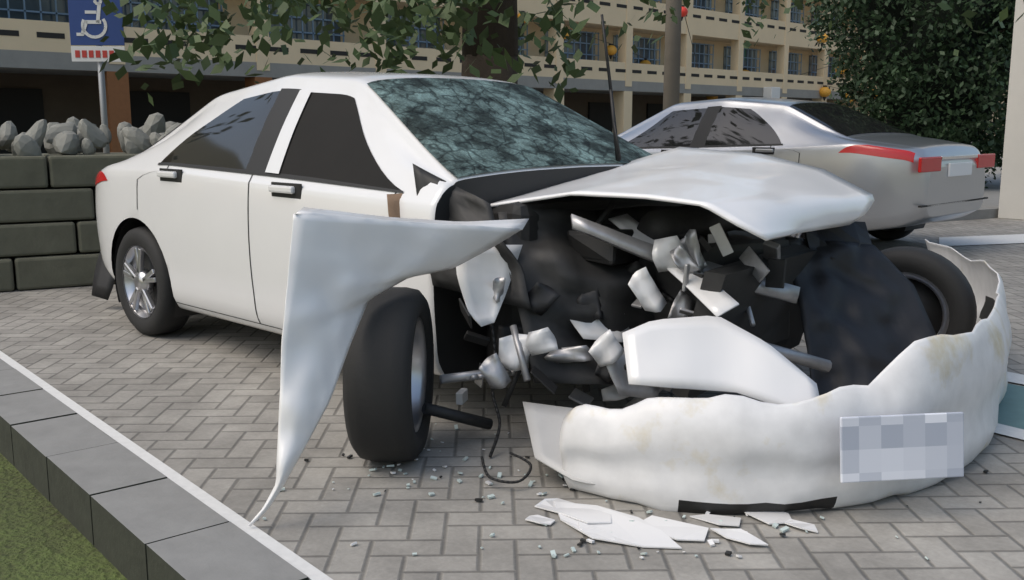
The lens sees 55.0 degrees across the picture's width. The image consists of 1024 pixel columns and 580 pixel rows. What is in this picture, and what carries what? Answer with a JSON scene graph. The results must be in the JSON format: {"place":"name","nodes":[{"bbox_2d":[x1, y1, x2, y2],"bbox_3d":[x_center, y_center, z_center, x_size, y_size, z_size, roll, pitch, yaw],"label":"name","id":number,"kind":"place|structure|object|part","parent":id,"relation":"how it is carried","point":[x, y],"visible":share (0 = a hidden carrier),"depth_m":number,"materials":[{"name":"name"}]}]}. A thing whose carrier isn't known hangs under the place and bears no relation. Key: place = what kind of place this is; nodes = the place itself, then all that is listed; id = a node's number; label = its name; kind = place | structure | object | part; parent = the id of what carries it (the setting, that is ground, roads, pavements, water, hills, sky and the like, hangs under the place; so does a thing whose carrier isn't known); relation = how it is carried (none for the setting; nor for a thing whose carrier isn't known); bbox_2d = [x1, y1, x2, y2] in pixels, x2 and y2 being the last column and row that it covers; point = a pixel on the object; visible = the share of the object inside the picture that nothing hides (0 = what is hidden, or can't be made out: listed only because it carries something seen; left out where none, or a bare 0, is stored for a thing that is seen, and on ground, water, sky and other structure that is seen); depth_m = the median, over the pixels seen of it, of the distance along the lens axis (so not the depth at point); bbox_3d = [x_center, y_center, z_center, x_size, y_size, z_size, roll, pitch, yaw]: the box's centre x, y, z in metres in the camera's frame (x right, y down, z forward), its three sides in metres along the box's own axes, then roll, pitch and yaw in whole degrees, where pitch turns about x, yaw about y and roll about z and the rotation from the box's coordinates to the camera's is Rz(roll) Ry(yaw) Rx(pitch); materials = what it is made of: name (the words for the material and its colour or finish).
{"place":"outdoors","nodes":[
{"label":"outdoors","id":0,"kind":"place"},
{"bbox_2d":[0,453,127,579],"bbox_3d":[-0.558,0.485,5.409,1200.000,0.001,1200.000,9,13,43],"label":"ground","id":1,"kind":"structure","parent":0,"point":[42,537],"depth_m":3.29,"materials":[{"name":"green plant"}]},
{"bbox_2d":[0,359,310,579],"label":"kerb","id":2,"kind":"structure","parent":1,"relation":"on","point":[128,514],"depth_m":3.25,"materials":[{"name":"concrete"}]},
{"bbox_2d":[0,150,1023,579],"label":"pavement","id":3,"kind":"structure","parent":0,"point":[194,400],"depth_m":3.37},
{"bbox_2d":[0,152,124,283],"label":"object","id":4,"kind":"object","parent":3,"relation":"on","point":[43,154],"depth_m":7.66,"materials":[{"name":"soil"}]},
{"bbox_2d":[0,113,180,155],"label":"rock pile","id":5,"kind":"object","parent":4,"relation":"on","point":[87,135],"visible":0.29,"depth_m":7.75,"materials":[{"name":"grey stone"}]},
{"bbox_2d":[68,0,124,152],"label":"disabled parking sign","id":6,"kind":"object","parent":4,"relation":"on","point":[88,19],"visible":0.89,"depth_m":9.81,"materials":[{"name":"blue metal"}]},
{"bbox_2d":[0,153,137,291],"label":"stone blocks","id":7,"kind":"structure","parent":3,"relation":"on","point":[46,241],"depth_m":7.28,"materials":[{"name":"grey stone"}]},
{"bbox_2d":[116,226,188,334],"bbox_3d":[-2.071,-0.056,5.699,0.630,0.630,0.200,9,13,43],"label":"wheel","id":8,"kind":"object","parent":3,"relation":"on","point":[145,293],"visible":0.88,"depth_m":5.61,"materials":[{"name":"rubber"},{"name":"silver alloy metal"}]},
{"bbox_2d":[96,72,624,374],"bbox_3d":[-0.958,-0.550,5.624,3.510,1.330,1.760,9,13,43],"label":"body shell","id":9,"kind":"object","parent":8,"relation":"on","point":[196,221],"visible":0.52,"depth_m":4.73,"materials":[{"name":"white paint"}]},
{"bbox_2d":[95,171,106,186],"bbox_3d":[-2.532,-0.613,6.071,0.069,0.259,0.668,-4,10,-22],"label":"tail lamp","id":10,"kind":"object","parent":9,"relation":"attached to","point":[100,176],"visible":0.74,"depth_m":5.87,"materials":[{"name":"red plastic"}]},
{"bbox_2d":[92,236,117,299],"bbox_3d":[-2.664,-0.152,6.480,0.199,0.422,0.112,4,10,23],"label":"mud flap","id":11,"kind":"object","parent":9,"relation":"attached to","point":[103,282],"visible":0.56,"depth_m":6.48,"materials":[{"name":"black rubber"}]},
{"bbox_2d":[157,168,182,182],"bbox_3d":[-1.821,-0.608,5.226,0.240,0.070,0.032,9,13,43],"label":"door handle","id":12,"kind":"object","parent":9,"relation":"attached to","point":[169,175],"visible":1,"depth_m":5.21,"materials":[{"name":"white paint"}]},
{"bbox_2d":[141,99,213,152],"bbox_3d":[-1.509,-1.020,6.085,0.680,0.365,1.408,9,13,43],"label":"window trim","id":13,"kind":"structure","parent":9,"relation":"attached to","point":[178,126],"depth_m":5.62,"materials":[{"name":"black rubber"}]},
{"bbox_2d":[162,91,279,169],"bbox_3d":[-1.522,-0.834,5.115,0.870,0.380,0.228,9,13,43],"label":"door glass","id":14,"kind":"object","parent":9,"relation":"on","point":[228,138],"visible":1,"depth_m":5.02,"materials":[{"name":"black glass"}]},
{"bbox_2d":[177,302,282,329],"bbox_3d":[-1.156,0.178,4.753,1.912,0.005,0.002,9,13,43],"label":"sill seam","id":15,"kind":"object","parent":9,"relation":"attached to","point":[230,316],"visible":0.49,"depth_m":5.01,"materials":[{"name":"black plastic"}]},
{"bbox_2d":[247,174,260,323],"bbox_3d":[-1.253,-0.191,4.761,0.028,0.730,0.042,9,13,43],"label":"door seam","id":16,"kind":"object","parent":9,"relation":"attached to","point":[249,250],"depth_m":4.74,"materials":[{"name":"black plastic"}]},
{"bbox_2d":[246,88,300,171],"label":"pillar trim","id":17,"kind":"structure","parent":9,"relation":"attached to","point":[270,131],"depth_m":4.77,"materials":[{"name":"black plastic"}]},
{"bbox_2d":[158,162,402,192],"bbox_3d":[-1.184,-0.545,4.665,2.080,0.069,0.010,9,13,43],"label":"window sill trim","id":18,"kind":"structure","parent":9,"relation":"attached to","point":[297,177],"depth_m":4.56,"materials":[{"name":"black plastic"}]},
{"bbox_2d":[268,182,301,198],"bbox_3d":[-1.037,-0.453,4.485,0.240,0.070,0.032,9,13,43],"label":"door handle","id":19,"kind":"object","parent":9,"relation":"attached to","point":[285,190],"visible":1,"depth_m":4.47,"materials":[{"name":"silver metal"}]},
{"bbox_2d":[265,90,311,173],"bbox_3d":[-1.053,-0.754,4.661,0.145,0.390,0.233,9,13,43],"label":"door pillar","id":20,"kind":"structure","parent":9,"relation":"attached to","point":[282,142],"depth_m":4.66,"materials":[{"name":"white metal"}]},
{"bbox_2d":[279,92,401,190],"bbox_3d":[-0.735,-0.681,4.368,1.040,0.420,0.234,9,13,43],"label":"open window","id":21,"kind":"structure","parent":9,"relation":"attached to","point":[328,140],"depth_m":4.43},
{"bbox_2d":[387,193,402,217],"bbox_3d":[-0.443,-0.301,3.952,0.129,0.176,0.066,-7,12,-35],"label":"rust patch","id":22,"kind":"object","parent":9,"relation":"attached to","point":[393,200],"visible":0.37,"depth_m":3.94,"materials":[{"name":"brown metal"}]},
{"bbox_2d":[413,164,530,309],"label":"inner fender parts","id":23,"kind":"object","parent":9,"relation":"attached to","point":[465,205],"depth_m":3.79,"materials":[{"name":"black plastic"}]},
{"bbox_2d":[456,245,521,326],"bbox_3d":[-0.068,-0.024,3.724,0.284,0.298,0.125,-4,10,-24],"label":"torn panel","id":24,"kind":"object","parent":23,"relation":"attached to","point":[477,275],"visible":0.87,"depth_m":3.72,"materials":[{"name":"white paint"}]},
{"bbox_2d":[367,78,651,177],"bbox_3d":[0.016,-0.788,4.631,0.792,0.429,1.485,9,13,43],"label":"windshield","id":25,"kind":"object","parent":9,"relation":"attached to","point":[457,128],"visible":0.97,"depth_m":4.48,"materials":[{"name":"teal glass"}]},
{"bbox_2d":[601,14,621,160],"bbox_3d":[0.467,-0.939,4.585,0.121,0.675,0.034,6,11,33],"label":"antenna","id":26,"kind":"object","parent":9,"relation":"attached to","point":[617,150],"visible":1,"depth_m":4.60,"materials":[{"name":"black metal"}]},
{"bbox_2d":[487,196,816,398],"bbox_3d":[0.705,-0.039,4.187,1.012,0.741,1.429,9,13,43],"label":"engine bay","id":27,"kind":"object","parent":9,"relation":"attached to","point":[777,321],"visible":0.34,"depth_m":3.90,"materials":[{"name":"metal"}]},
{"bbox_2d":[479,229,706,400],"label":"damaged engine parts","id":28,"kind":"object","parent":27,"relation":"in","point":[605,349],"visible":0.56,"depth_m":3.67,"materials":[{"name":"white paint"}]},
{"bbox_2d":[498,206,727,384],"bbox_3d":[0.454,0.016,3.954,1.003,0.683,0.464,-3,10,-16],"label":"crushed bulkhead","id":29,"kind":"object","parent":27,"relation":"attached to","point":[561,266],"visible":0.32,"depth_m":3.82,"materials":[{"name":"metal"}]},
{"bbox_2d":[570,320,629,341],"bbox_3d":[0.339,0.140,3.827,0.270,0.148,0.092,-4,10,-23],"label":"fragment","id":30,"kind":"object","parent":29,"relation":"on","point":[595,330],"visible":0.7,"depth_m":3.82,"materials":[{"name":"white paint"}]},
{"bbox_2d":[456,202,831,414],"bbox_3d":[0.487,0.080,3.886,1.430,0.843,0.735,-2,10,-9],"label":"engine debris","id":31,"kind":"object","parent":27,"relation":"in","point":[773,271],"visible":0.44,"depth_m":3.76,"materials":[{"name":"metal"}]},
{"bbox_2d":[606,352,659,399],"bbox_3d":[0.460,0.314,3.717,0.245,0.205,0.086,-3,10,-19],"label":"metal bracket","id":32,"kind":"object","parent":31,"relation":"attached to","point":[617,371],"visible":0.44,"depth_m":3.71,"materials":[{"name":"grey metal"}]},
{"bbox_2d":[491,147,873,240],"bbox_3d":[0.813,-0.425,4.108,1.235,0.302,1.533,9,13,43],"label":"car hood","id":33,"kind":"object","parent":27,"relation":"on","point":[764,197],"visible":0.98,"depth_m":3.89,"materials":[{"name":"white paint"}]},
{"bbox_2d":[571,214,799,302],"bbox_3d":[0.688,-0.114,3.777,0.931,0.367,0.092,-2,10,-9],"label":"bent crossmember","id":34,"kind":"object","parent":27,"relation":"attached to","point":[644,249],"visible":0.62,"depth_m":3.71,"materials":[{"name":"grey metal"}]},
{"bbox_2d":[804,221,871,259],"bbox_3d":[1.441,-0.206,4.336,0.333,0.222,0.126,-3,10,-16],"label":"headlamp housing","id":35,"kind":"object","parent":27,"relation":"attached to","point":[855,232],"visible":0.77,"depth_m":4.35,"materials":[{"name":"black plastic"}]},
{"bbox_2d":[0,351,332,579],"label":"road marking","id":36,"kind":"object","parent":3,"relation":"on","point":[309,570],"depth_m":3.33,"materials":[{"name":"white paint"}]},
{"bbox_2d":[248,214,519,525],"bbox_3d":[-0.415,0.186,3.320,0.182,0.924,1.154,9,13,41],"label":"crumpled fender","id":37,"kind":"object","parent":3,"relation":"on","point":[343,272],"depth_m":3.15,"materials":[{"name":"white metal"}]},
{"bbox_2d":[295,207,528,229],"bbox_3d":[-0.316,-0.245,3.390,0.979,0.125,0.091,-8,12,-38],"label":"fender edge","id":38,"kind":"object","parent":37,"relation":"on","point":[516,223],"visible":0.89,"depth_m":3.42,"materials":[{"name":"white paint"}]},
{"bbox_2d":[343,287,433,461],"bbox_3d":[-0.436,0.304,3.570,0.225,0.630,0.630,1,10,4],"label":"front wheel","id":39,"kind":"object","parent":3,"relation":"on","point":[388,374],"visible":0.97,"depth_m":3.31,"materials":[{"name":"rubber"},{"name":"grey metal"}]},
{"bbox_2d":[422,367,507,429],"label":"suspension arms","id":40,"kind":"object","parent":39,"relation":"attached to","point":[434,410],"visible":0.69,"depth_m":3.71},
{"bbox_2d":[0,0,860,153],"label":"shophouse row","id":41,"kind":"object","parent":3,"relation":"on","point":[46,78],"visible":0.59,"depth_m":36.28,"materials":[{"name":"paint"}]},
{"bbox_2d":[517,5,852,105],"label":"lantern string","id":42,"kind":"object","parent":41,"relation":"attached to","point":[824,91],"visible":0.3,"depth_m":45.85,"materials":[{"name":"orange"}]},
{"bbox_2d":[744,0,747,60],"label":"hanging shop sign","id":43,"kind":"object","parent":41,"relation":"attached to","point":[746,15],"visible":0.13,"depth_m":52.33,"materials":[{"name":"concrete"}]},
{"bbox_2d":[99,0,1023,105],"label":"broadleaf tree","id":44,"kind":"object","parent":3,"relation":"on","point":[492,32],"visible":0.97,"depth_m":7.88,"materials":[{"name":"green plant"}]},
{"bbox_2d":[465,288,674,483],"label":"loose hoses","id":45,"kind":"object","parent":3,"relation":"on","point":[668,297],"visible":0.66,"depth_m":3.67,"materials":[{"name":"black plastic"}]},
{"bbox_2d":[262,423,987,559],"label":"glass crumbs","id":46,"kind":"object","parent":3,"relation":"on","point":[711,542],"visible":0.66,"depth_m":3.19,"materials":[{"name":"glass"},{"name":"white paint"},{"name":"black plastic"}]},
{"bbox_2d":[525,498,817,548],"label":"broken bumper fragments","id":47,"kind":"object","parent":3,"relation":"on","point":[597,522],"visible":0.95,"depth_m":2.98,"materials":[{"name":"white plastic"}]},
{"bbox_2d":[663,0,681,109],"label":"trunk","id":48,"kind":"object","parent":3,"relation":"on","point":[671,87],"depth_m":15.31,"materials":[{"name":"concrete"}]},
{"bbox_2d":[523,214,1012,514],"bbox_3d":[1.647,0.080,4.276,1.456,0.868,3.642,9,13,43],"label":"front bumper","id":49,"kind":"object","parent":3,"relation":"on","point":[781,433],"visible":0.9,"depth_m":3.12,"materials":[{"name":"paint"}]},
{"bbox_2d":[618,97,994,239],"bbox_3d":[2.409,-1.331,10.669,1.841,1.485,4.820,-9,13,-43],"label":"silver sedan","id":50,"kind":"object","parent":3,"relation":"on","point":[910,182],"visible":0.48,"depth_m":9.19,"materials":[{"name":"grey paint"}]},
{"bbox_3d":[3.323,-1.681,9.656,1.429,0.317,0.681,-9,13,-43],"label":"rear window","id":51,"kind":"part","parent":50,"relation":"part of","materials":[{"name":"black glass"}]},
{"bbox_2d":[791,237,934,388],"bbox_3d":[1.506,0.117,4.165,0.629,0.660,0.463,-1,10,-7],"label":"wheel well liner","id":52,"kind":"object","parent":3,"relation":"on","point":[863,315],"visible":0.73,"depth_m":4.19,"materials":[{"name":"black plastic"}]},
{"bbox_2d":[881,246,976,333],"bbox_3d":[1.884,0.108,4.729,0.630,0.630,0.200,5,11,29],"label":"front wheel","id":53,"kind":"object","parent":3,"relation":"on","point":[943,287],"visible":0.25,"depth_m":4.57,"materials":[{"name":"black rubber"}]},
{"bbox_2d":[939,234,1023,439],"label":"parking bay marking","id":54,"kind":"object","parent":3,"relation":"on","point":[1009,420],"visible":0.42,"depth_m":4.46,"materials":[{"name":"white paint"}]},
{"bbox_2d":[998,0,1023,219],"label":"pillar shaft","id":55,"kind":"object","parent":3,"relation":"on","point":[1011,201],"visible":0.97,"depth_m":12.45,"materials":[{"name":"painted concrete"},{"name":"plaster"}]},
{"bbox_2d":[827,10,1007,135],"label":"leaves","id":56,"kind":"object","parent":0,"point":[831,101],"depth_m":60.12,"materials":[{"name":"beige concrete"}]},
{"bbox_2d":[937,173,1000,221],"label":"wall","id":57,"kind":"structure","parent":0,"point":[989,208],"depth_m":13.61,"materials":[{"name":"concrete"}]},
{"bbox_2d":[802,0,1015,187],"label":"hedge","id":58,"kind":"object","parent":57,"relation":"on","point":[916,76],"visible":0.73,"depth_m":16.02,"materials":[{"name":"green plant"}]}
]}

